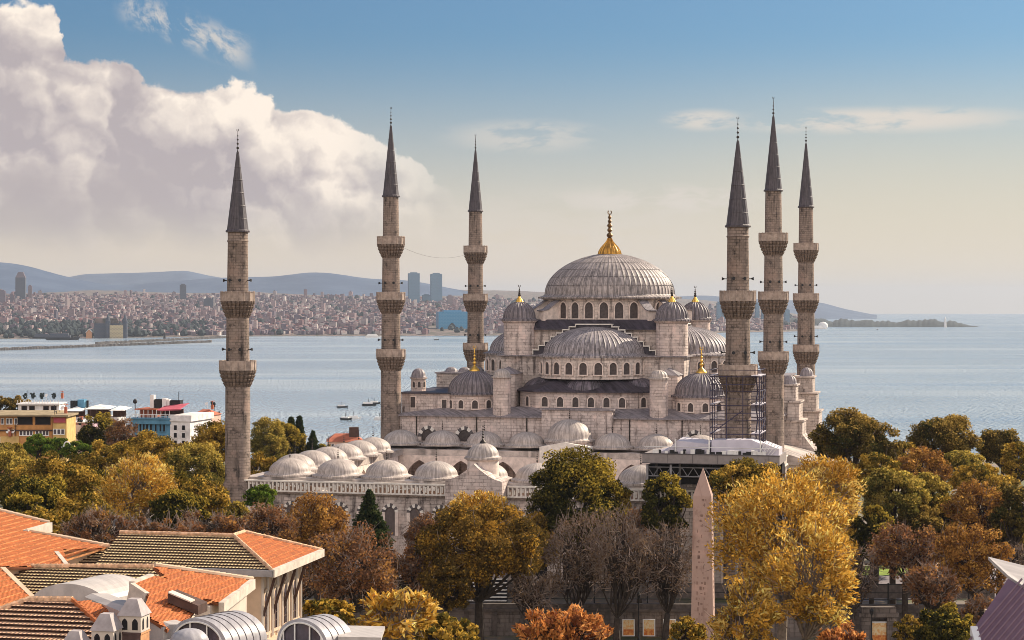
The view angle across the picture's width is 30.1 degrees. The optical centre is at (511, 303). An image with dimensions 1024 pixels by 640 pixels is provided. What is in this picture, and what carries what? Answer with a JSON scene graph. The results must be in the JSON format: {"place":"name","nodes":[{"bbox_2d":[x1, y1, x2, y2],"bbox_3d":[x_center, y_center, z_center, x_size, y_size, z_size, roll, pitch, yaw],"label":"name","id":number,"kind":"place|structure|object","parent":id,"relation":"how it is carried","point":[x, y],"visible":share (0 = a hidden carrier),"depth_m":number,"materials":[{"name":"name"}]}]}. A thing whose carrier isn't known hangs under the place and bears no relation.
{"place":"outdoors","nodes":[
{"label":"outdoors","id":0,"kind":"place"},
{"bbox_2d":[71,271,219,284],"bbox_3d":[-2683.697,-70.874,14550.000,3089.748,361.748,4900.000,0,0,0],"label":"hills","id":1,"kind":"structure","parent":0,"point":[128,278],"depth_m":14226.02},
{"bbox_2d":[0,262,488,296],"bbox_3d":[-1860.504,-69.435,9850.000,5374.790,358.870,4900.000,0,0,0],"label":"hills","id":2,"kind":"structure","parent":0,"point":[43,281],"depth_m":9417.02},
{"bbox_2d":[0,290,797,338],"bbox_3d":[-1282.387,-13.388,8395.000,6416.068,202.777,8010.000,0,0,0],"label":"shore","id":3,"kind":"structure","parent":0,"point":[526,296],"depth_m":8462.75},
{"bbox_2d":[94,314,127,337],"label":"railway station","id":4,"kind":"object","parent":3,"relation":"on","point":[107,327],"visible":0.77,"depth_m":4539.15,"materials":[{"name":"grey concrete"}]},
{"bbox_2d":[0,289,797,335],"bbox_3d":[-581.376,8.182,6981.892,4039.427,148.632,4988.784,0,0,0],"label":"city blocks","id":5,"kind":"structure","parent":3,"relation":"on","point":[49,311],"depth_m":6223.15,"materials":[{"name":"concrete"}]},
{"bbox_2d":[0,293,797,337],"bbox_3d":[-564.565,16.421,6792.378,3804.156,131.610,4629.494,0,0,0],"label":"woods","id":6,"kind":"object","parent":3,"relation":"on","point":[75,328],"visible":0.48,"depth_m":5011.25,"materials":[{"name":"plant"}]},
{"bbox_2d":[408,272,419,302],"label":"tower block","id":7,"kind":"structure","parent":3,"relation":"on","point":[413,285],"depth_m":7878.43,"materials":[{"name":"blue glass"}]},
{"bbox_2d":[430,273,441,301],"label":"tower block","id":8,"kind":"structure","parent":3,"relation":"on","point":[435,286],"depth_m":7878.14,"materials":[{"name":"blue glass"}]},
{"bbox_2d":[436,310,467,328],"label":"office block","id":9,"kind":"structure","parent":3,"relation":"on","point":[445,319],"depth_m":5316.31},
{"bbox_2d":[0,314,1023,457],"bbox_3d":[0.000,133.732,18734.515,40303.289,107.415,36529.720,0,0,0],"label":"sea","id":10,"kind":"structure","parent":0,"point":[901,379],"depth_m":2235.29,"materials":[{"name":"liquid"}]},
{"bbox_2d":[0,340,211,350],"bbox_3d":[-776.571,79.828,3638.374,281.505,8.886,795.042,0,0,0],"label":"breakwater","id":11,"kind":"object","parent":10,"relation":"in","point":[96,345],"visible":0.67,"depth_m":3617.22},
{"bbox_2d":[783,317,977,326],"bbox_3d":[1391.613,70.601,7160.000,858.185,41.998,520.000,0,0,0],"label":"headland","id":12,"kind":"structure","parent":10,"relation":"in","point":[840,322],"depth_m":6962.77,"materials":[{"name":"brown"}]},
{"bbox_2d":[0,458,1023,639],"bbox_3d":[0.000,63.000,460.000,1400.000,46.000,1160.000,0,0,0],"label":"ground","id":13,"kind":"structure","parent":0,"point":[685,600],"depth_m":256.00,"materials":[{"name":"green plant"}]},
{"bbox_2d":[0,443,35,496],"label":"tree","id":14,"kind":"object","parent":13,"relation":"on","point":[11,459],"visible":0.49,"depth_m":297.13,"materials":[{"name":"yellow plant"}]},
{"bbox_2d":[2,492,45,512],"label":"tree","id":15,"kind":"object","parent":13,"relation":"on","point":[18,502],"visible":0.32,"depth_m":220.40,"materials":[{"name":"green plant"}]},
{"bbox_2d":[0,410,63,473],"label":"townhouse","id":16,"kind":"structure","parent":13,"relation":"on","point":[19,426],"depth_m":431.98,"materials":[{"name":"paint"}]},
{"bbox_2d":[0,474,67,510],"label":"tree","id":17,"kind":"object","parent":13,"relation":"on","point":[50,491],"visible":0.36,"depth_m":230.50,"materials":[{"name":"green plant"}]},
{"bbox_2d":[22,433,54,459],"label":"tree","id":18,"kind":"object","parent":13,"relation":"on","point":[37,441],"visible":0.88,"depth_m":378.70,"materials":[{"name":"green plant"}]},
{"bbox_2d":[16,391,66,409],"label":"townhouse","id":19,"kind":"structure","parent":13,"relation":"on","point":[39,405],"depth_m":505.00,"materials":[{"name":"white paint"}]},
{"bbox_2d":[20,502,73,533],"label":"tree","id":20,"kind":"object","parent":13,"relation":"on","point":[53,517],"visible":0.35,"depth_m":204.03,"materials":[{"name":"yellow plant"}]},
{"bbox_2d":[11,450,106,501],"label":"tree","id":21,"kind":"object","parent":13,"relation":"on","point":[79,478],"visible":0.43,"depth_m":259.62,"materials":[{"name":"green plant"}]},
{"bbox_2d":[51,404,78,462],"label":"townhouse","id":22,"kind":"structure","parent":13,"relation":"on","point":[64,424],"depth_m":430.00,"materials":[{"name":"yellow paint"}]},
{"bbox_2d":[54,491,115,534],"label":"tree","id":23,"kind":"object","parent":13,"relation":"on","point":[63,505],"visible":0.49,"depth_m":223.56,"materials":[{"name":"green plant"}]},
{"bbox_2d":[54,501,132,543],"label":"tree","id":24,"kind":"object","parent":13,"relation":"on","point":[92,523],"visible":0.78,"depth_m":194.82,"materials":[{"name":"brown plant"}]},
{"bbox_2d":[75,411,116,445],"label":"tree","id":25,"kind":"object","parent":13,"relation":"on","point":[88,434],"visible":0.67,"depth_m":407.87,"materials":[{"name":"green plant"}]},
{"bbox_2d":[74,439,117,471],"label":"tree","id":26,"kind":"object","parent":13,"relation":"on","point":[95,458],"visible":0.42,"depth_m":343.33,"materials":[{"name":"yellow plant"}]},
{"bbox_2d":[67,399,131,456],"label":"roof restaurant","id":27,"kind":"structure","parent":13,"relation":"on","point":[80,406],"depth_m":472.00,"materials":[{"name":"white paint"}]},
{"bbox_2d":[103,416,138,444],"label":"tree","id":28,"kind":"object","parent":13,"relation":"on","point":[119,431],"visible":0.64,"depth_m":398.76,"materials":[{"name":"brown plant"}]},
{"bbox_2d":[92,451,182,527],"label":"tree","id":29,"kind":"object","parent":13,"relation":"on","point":[158,482],"visible":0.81,"depth_m":255.76,"materials":[{"name":"yellow plant"}]},
{"bbox_2d":[102,429,175,524],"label":"tree","id":30,"kind":"object","parent":13,"relation":"on","point":[144,441],"visible":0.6,"depth_m":327.68,"materials":[{"name":"yellow plant"}]},
{"bbox_2d":[115,508,198,531],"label":"tree","id":31,"kind":"object","parent":13,"relation":"on","point":[155,525],"visible":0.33,"depth_m":197.25,"materials":[{"name":"brown plant"}]},
{"bbox_2d":[129,392,213,470],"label":"hotel","id":32,"kind":"structure","parent":13,"relation":"on","point":[162,417],"depth_m":439.89,"materials":[{"name":"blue paint"}]},
{"bbox_2d":[148,489,211,527],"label":"tree","id":33,"kind":"object","parent":13,"relation":"on","point":[175,499],"visible":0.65,"depth_m":230.42,"materials":[{"name":"green plant"}]},
{"bbox_2d":[0,508,384,639],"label":"palace","id":34,"kind":"structure","parent":13,"relation":"on","point":[244,584],"depth_m":127.89,"materials":[{"name":"tile"}]},
{"bbox_2d":[89,612,122,639],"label":"chimney","id":35,"kind":"object","parent":34,"relation":"on","point":[107,626],"visible":1,"depth_m":102.50,"materials":[{"name":"white paint"}]},
{"bbox_2d":[117,597,151,639],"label":"chimney","id":36,"kind":"object","parent":34,"relation":"on","point":[134,615],"visible":1,"depth_m":103.44,"materials":[{"name":"white paint"}]},
{"bbox_2d":[165,441,224,488],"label":"tree","id":37,"kind":"object","parent":13,"relation":"on","point":[204,459],"visible":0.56,"depth_m":297.51,"materials":[{"name":"green plant"}]},
{"bbox_2d":[178,474,230,523],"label":"tree","id":38,"kind":"object","parent":13,"relation":"on","point":[214,493],"visible":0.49,"depth_m":248.97,"materials":[{"name":"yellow plant"}]},
{"bbox_2d":[188,419,224,461],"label":"tree","id":39,"kind":"object","parent":13,"relation":"on","point":[213,432],"visible":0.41,"depth_m":358.41,"materials":[{"name":"yellow plant"}]},
{"bbox_2d":[173,506,247,531],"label":"tree","id":40,"kind":"object","parent":13,"relation":"on","point":[220,522],"visible":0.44,"depth_m":203.44,"materials":[{"name":"brown plant"}]},
{"bbox_2d":[219,129,255,508],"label":"minaret","id":41,"kind":"object","parent":13,"relation":"on","point":[237,369],"visible":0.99,"depth_m":277.64,"materials":[{"name":"stone"}]},
{"bbox_2d":[242,484,277,531],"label":"tree","id":42,"kind":"object","parent":13,"relation":"on","point":[260,493],"visible":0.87,"depth_m":245.01,"materials":[{"name":"green plant"}]},
{"bbox_2d":[250,451,276,474],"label":"tree","id":43,"kind":"object","parent":13,"relation":"on","point":[260,463],"visible":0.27,"depth_m":330.03,"materials":[{"name":"yellow plant"}]},
{"bbox_2d":[250,416,290,459],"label":"tree","id":44,"kind":"object","parent":13,"relation":"on","point":[263,434],"visible":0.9,"depth_m":427.95,"materials":[{"name":"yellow plant"}]},
{"bbox_2d":[241,498,303,540],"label":"tree","id":45,"kind":"object","parent":13,"relation":"on","point":[259,519],"visible":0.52,"depth_m":220.90,"materials":[{"name":"brown plant"}]},
{"bbox_2d":[266,422,307,454],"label":"tree","id":46,"kind":"object","parent":13,"relation":"on","point":[292,433],"visible":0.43,"depth_m":438.08,"materials":[{"name":"green plant"}]},
{"bbox_2d":[285,491,351,600],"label":"tree","id":47,"kind":"object","parent":13,"relation":"on","point":[319,517],"visible":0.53,"depth_m":230.15,"materials":[{"name":"orange plant"}]},
{"bbox_2d":[302,597,357,625],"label":"bush","id":48,"kind":"object","parent":13,"relation":"on","point":[343,611],"visible":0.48,"depth_m":149.56,"materials":[{"name":"yellow plant"}]},
{"bbox_2d":[326,427,362,446],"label":"townhouse","id":49,"kind":"structure","parent":13,"relation":"on","point":[338,438],"depth_m":502.08,"materials":[{"name":"tile"}]},
{"bbox_2d":[302,520,403,625],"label":"tree","id":50,"kind":"object","parent":13,"relation":"on","point":[376,575],"visible":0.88,"depth_m":193.83,"materials":[{"name":"brown plant"}]},
{"bbox_2d":[351,488,394,551],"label":"conifer","id":51,"kind":"object","parent":13,"relation":"on","point":[369,512],"visible":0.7,"depth_m":237.24,"materials":[{"name":"green plant"}]},
{"bbox_2d":[376,107,405,461],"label":"minaret","id":52,"kind":"object","parent":13,"relation":"on","point":[390,353],"visible":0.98,"depth_m":340.57,"materials":[{"name":"stone"}]},
{"bbox_2d":[353,582,443,639],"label":"bush","id":53,"kind":"object","parent":13,"relation":"on","point":[381,610],"visible":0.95,"depth_m":148.84,"materials":[{"name":"yellow plant"}]},
{"bbox_2d":[389,540,430,618],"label":"tree","id":54,"kind":"object","parent":13,"relation":"on","point":[409,567],"visible":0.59,"depth_m":213.87,"materials":[{"name":"brown plant"}]},
{"bbox_2d":[401,510,436,565],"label":"tree","id":55,"kind":"object","parent":13,"relation":"on","point":[414,529],"visible":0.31,"depth_m":248.84,"materials":[{"name":"brown plant"}]},
{"bbox_2d":[406,612,480,639],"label":"bush","id":56,"kind":"object","parent":13,"relation":"on","point":[448,627],"visible":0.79,"depth_m":156.91,"materials":[{"name":"yellow plant"}]},
{"bbox_2d":[414,556,476,614],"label":"tree","id":57,"kind":"object","parent":13,"relation":"on","point":[457,590],"visible":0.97,"depth_m":206.78,"materials":[{"name":"brown plant"}]},
{"bbox_2d":[463,136,487,368],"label":"minaret","id":58,"kind":"object","parent":13,"relation":"on","point":[475,298],"visible":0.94,"depth_m":395.32,"materials":[{"name":"stone"}]},
{"bbox_2d":[406,496,549,639],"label":"tree","id":59,"kind":"object","parent":13,"relation":"on","point":[508,542],"visible":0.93,"depth_m":211.40,"materials":[{"name":"yellow plant"}]},
{"bbox_2d":[447,483,525,536],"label":"tree","id":60,"kind":"object","parent":13,"relation":"on","point":[480,496],"visible":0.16,"depth_m":241.13,"materials":[{"name":"yellow plant"}]},
{"bbox_2d":[244,409,788,590],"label":"mosque courtyard","id":61,"kind":"structure","parent":13,"relation":"on","point":[349,473],"depth_m":276.00,"materials":[{"name":"stone"}]},
{"bbox_2d":[507,566,557,639],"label":"tree","id":62,"kind":"object","parent":13,"relation":"on","point":[533,590],"visible":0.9,"depth_m":213.24,"materials":[{"name":"brown plant"}]},
{"bbox_2d":[526,511,561,600],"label":"tree","id":63,"kind":"object","parent":13,"relation":"on","point":[539,519],"visible":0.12,"depth_m":237.07,"materials":[{"name":"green plant"}]},
{"bbox_2d":[511,602,614,639],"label":"bush","id":64,"kind":"object","parent":13,"relation":"on","point":[553,624],"visible":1,"depth_m":164.17,"materials":[{"name":"orange plant"}]},
{"bbox_2d":[524,444,630,602],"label":"tree","id":65,"kind":"object","parent":13,"relation":"on","point":[558,476],"visible":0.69,"depth_m":242.75,"materials":[{"name":"green plant"}]},
{"bbox_2d":[538,502,619,607],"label":"tree","id":66,"kind":"object","parent":13,"relation":"on","point":[581,579],"visible":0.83,"depth_m":222.75,"materials":[{"name":"brown plant"}]},
{"bbox_2d":[398,210,833,498],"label":"mosque","id":67,"kind":"structure","parent":13,"relation":"on","point":[606,337],"depth_m":341.70,"materials":[{"name":"grey stone"}]},
{"bbox_2d":[578,502,665,639],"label":"tree","id":68,"kind":"object","parent":13,"relation":"on","point":[623,571],"visible":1,"depth_m":218.16,"materials":[{"name":"brown plant"}]},
{"bbox_2d":[303,602,986,636],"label":"precinct wall","id":69,"kind":"structure","parent":13,"relation":"on","point":[500,619],"depth_m":228.99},
{"bbox_2d":[302,582,994,603],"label":"precinct fence","id":70,"kind":"object","parent":13,"relation":"on","point":[887,590],"visible":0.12,"depth_m":235.72,"materials":[{"name":"black paint"}]},
{"bbox_2d":[636,519,692,639],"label":"tree","id":71,"kind":"object","parent":13,"relation":"on","point":[667,575],"visible":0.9,"depth_m":220.03,"materials":[{"name":"brown plant"}]},
{"bbox_2d":[640,471,692,601],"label":"tree","id":72,"kind":"object","parent":13,"relation":"on","point":[677,497],"visible":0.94,"depth_m":238.72,"materials":[{"name":"green plant"}]},
{"bbox_2d":[667,615,708,639],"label":"bush","id":73,"kind":"object","parent":13,"relation":"on","point":[692,631],"visible":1,"depth_m":185.46,"materials":[{"name":"green plant"}]},
{"bbox_2d":[691,468,714,639],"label":"obelisk","id":74,"kind":"object","parent":13,"relation":"on","point":[702,601],"visible":0.79,"depth_m":201.99,"materials":[{"name":"stone"}]},
{"bbox_2d":[642,437,785,602],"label":"site shelter","id":75,"kind":"object","parent":13,"relation":"on","point":[686,460],"visible":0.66,"depth_m":255.24,"materials":[{"name":"grey metal"}]},
{"bbox_2d":[718,118,757,582],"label":"minaret","id":76,"kind":"object","parent":13,"relation":"on","point":[737,299],"visible":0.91,"depth_m":259.50,"materials":[{"name":"stone"}]},
{"bbox_2d":[710,368,765,492],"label":"scaffolding","id":77,"kind":"object","parent":76,"relation":"attached to","point":[759,432],"visible":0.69,"depth_m":258.22,"materials":[{"name":"metal"}]},
{"bbox_2d":[708,457,781,601],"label":"tree","id":78,"kind":"object","parent":13,"relation":"on","point":[746,469],"visible":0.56,"depth_m":238.08,"materials":[{"name":"green plant"}]},
{"bbox_2d":[706,573,786,639],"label":"tree","id":79,"kind":"object","parent":13,"relation":"on","point":[756,616],"visible":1,"depth_m":158.87,"materials":[{"name":"yellow plant"}]},
{"bbox_2d":[758,97,788,451],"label":"minaret","id":80,"kind":"object","parent":13,"relation":"on","point":[773,355],"visible":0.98,"depth_m":323.46,"materials":[{"name":"stone"}]},
{"bbox_2d":[702,460,859,639],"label":"tree","id":81,"kind":"object","parent":13,"relation":"on","point":[742,511],"visible":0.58,"depth_m":175.81,"materials":[{"name":"yellow plant"}]},
{"bbox_2d":[793,134,818,374],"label":"minaret","id":82,"kind":"object","parent":13,"relation":"on","point":[806,304],"visible":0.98,"depth_m":378.43,"materials":[{"name":"stone"}]},
{"bbox_2d":[759,510,859,639],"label":"tree","id":83,"kind":"object","parent":13,"relation":"on","point":[835,573],"visible":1,"depth_m":162.53,"materials":[{"name":"yellow plant"}]},
{"bbox_2d":[781,450,868,518],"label":"tree","id":84,"kind":"object","parent":13,"relation":"on","point":[839,476],"visible":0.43,"depth_m":233.53,"materials":[{"name":"yellow plant"}]},
{"bbox_2d":[816,620,867,639],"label":"bush","id":85,"kind":"object","parent":13,"relation":"on","point":[839,634],"visible":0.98,"depth_m":177.34,"materials":[{"name":"orange plant"}]},
{"bbox_2d":[807,407,903,508],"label":"tree","id":86,"kind":"object","parent":13,"relation":"on","point":[857,434],"visible":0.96,"depth_m":282.00,"materials":[{"name":"green plant"}]},
{"bbox_2d":[831,536,884,628],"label":"tree","id":87,"kind":"object","parent":13,"relation":"on","point":[862,588],"visible":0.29,"depth_m":221.55,"materials":[{"name":"brown plant"}]},
{"bbox_2d":[847,504,894,603],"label":"tree","id":88,"kind":"object","parent":13,"relation":"on","point":[862,535],"visible":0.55,"depth_m":235.57,"materials":[{"name":"green plant"}]},
{"bbox_2d":[847,451,901,583],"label":"tree","id":89,"kind":"object","parent":13,"relation":"on","point":[869,463],"visible":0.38,"depth_m":261.12,"materials":[{"name":"green plant"}]},
{"bbox_2d":[857,606,898,639],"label":"stone portal","id":90,"kind":"object","parent":13,"relation":"on","point":[882,630],"visible":0.87,"depth_m":226.00,"materials":[{"name":"grey stone"}]},
{"bbox_2d":[859,466,932,603],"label":"tree","id":91,"kind":"object","parent":13,"relation":"on","point":[910,500],"visible":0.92,"depth_m":246.56,"materials":[{"name":"green plant"}]},
{"bbox_2d":[865,519,945,639],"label":"tree","id":92,"kind":"object","parent":13,"relation":"on","point":[901,551],"visible":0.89,"depth_m":224.60,"materials":[{"name":"brown plant"}]},
{"bbox_2d":[891,613,922,639],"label":"bush","id":93,"kind":"object","parent":13,"relation":"on","point":[906,631],"visible":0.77,"depth_m":199.77,"materials":[{"name":"green plant"}]},
{"bbox_2d":[893,504,948,603],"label":"tree","id":94,"kind":"object","parent":13,"relation":"on","point":[925,517],"visible":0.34,"depth_m":244.50,"materials":[{"name":"green plant"}]},
{"bbox_2d":[894,443,952,526],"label":"tree","id":95,"kind":"object","parent":13,"relation":"on","point":[934,461],"visible":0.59,"depth_m":270.47,"materials":[{"name":"brown plant"}]},
{"bbox_2d":[905,472,952,561],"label":"tree","id":96,"kind":"object","parent":13,"relation":"on","point":[934,484],"visible":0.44,"depth_m":250.34,"materials":[{"name":"green plant"}]},
{"bbox_2d":[897,555,964,623],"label":"tree","id":97,"kind":"object","parent":13,"relation":"on","point":[926,585],"visible":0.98,"depth_m":205.06,"materials":[{"name":"brown plant"}]},
{"bbox_2d":[912,602,975,639],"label":"bush","id":98,"kind":"object","parent":13,"relation":"on","point":[946,622],"visible":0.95,"depth_m":188.73,"materials":[{"name":"green plant"}]},
{"bbox_2d":[905,414,984,456],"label":"tree","id":99,"kind":"object","parent":13,"relation":"on","point":[948,433],"visible":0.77,"depth_m":297.84,"materials":[{"name":"green plant"}]},
{"bbox_2d":[943,449,985,480],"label":"tree","id":100,"kind":"object","parent":13,"relation":"on","point":[955,458],"visible":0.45,"depth_m":288.23,"materials":[{"name":"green plant"}]},
{"bbox_2d":[940,473,1003,543],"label":"tree","id":101,"kind":"object","parent":13,"relation":"on","point":[969,499],"visible":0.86,"depth_m":239.05,"materials":[{"name":"brown plant"}]},
{"bbox_2d":[930,518,1016,614],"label":"tree","id":102,"kind":"object","parent":13,"relation":"on","point":[972,566],"visible":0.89,"depth_m":212.44,"materials":[{"name":"brown plant"}]},
{"bbox_2d":[958,589,992,623],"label":"bush","id":103,"kind":"object","parent":13,"relation":"on","point":[975,607],"visible":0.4,"depth_m":195.35,"materials":[{"name":"brown plant"}]},
{"bbox_2d":[948,462,1013,583],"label":"tree","id":104,"kind":"object","parent":13,"relation":"on","point":[982,472],"visible":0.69,"depth_m":266.08,"materials":[{"name":"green plant"}]},
{"bbox_2d":[976,428,1020,500],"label":"tree","id":105,"kind":"object","parent":13,"relation":"on","point":[993,446],"visible":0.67,"depth_m":308.59,"materials":[{"name":"green plant"}]},
{"bbox_2d":[986,479,1023,548],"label":"tree","id":106,"kind":"object","parent":13,"relation":"on","point":[1012,520],"visible":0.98,"depth_m":235.35,"materials":[{"name":"green plant"}]},
{"bbox_2d":[1000,438,1023,481],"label":"tree","id":107,"kind":"object","parent":13,"relation":"on","point":[1012,464],"visible":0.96,"depth_m":279.08,"materials":[{"name":"green plant"}]},
{"bbox_2d":[0,0,1023,313],"label":"sky","id":108,"kind":"structure","parent":0,"point":[120,120],"materials":[{"name":"blue"}]},
{"bbox_2d":[679,296,876,318],"bbox_3d":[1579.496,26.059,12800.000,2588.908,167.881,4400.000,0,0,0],"label":"hills","id":109,"kind":"structure","parent":0,"point":[825,311],"depth_m":12255.20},
{"bbox_2d":[969,557,1023,639],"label":"metal roof house","id":110,"kind":"structure","parent":0,"point":[1002,618],"depth_m":83.80,"materials":[{"name":"purple metal"}]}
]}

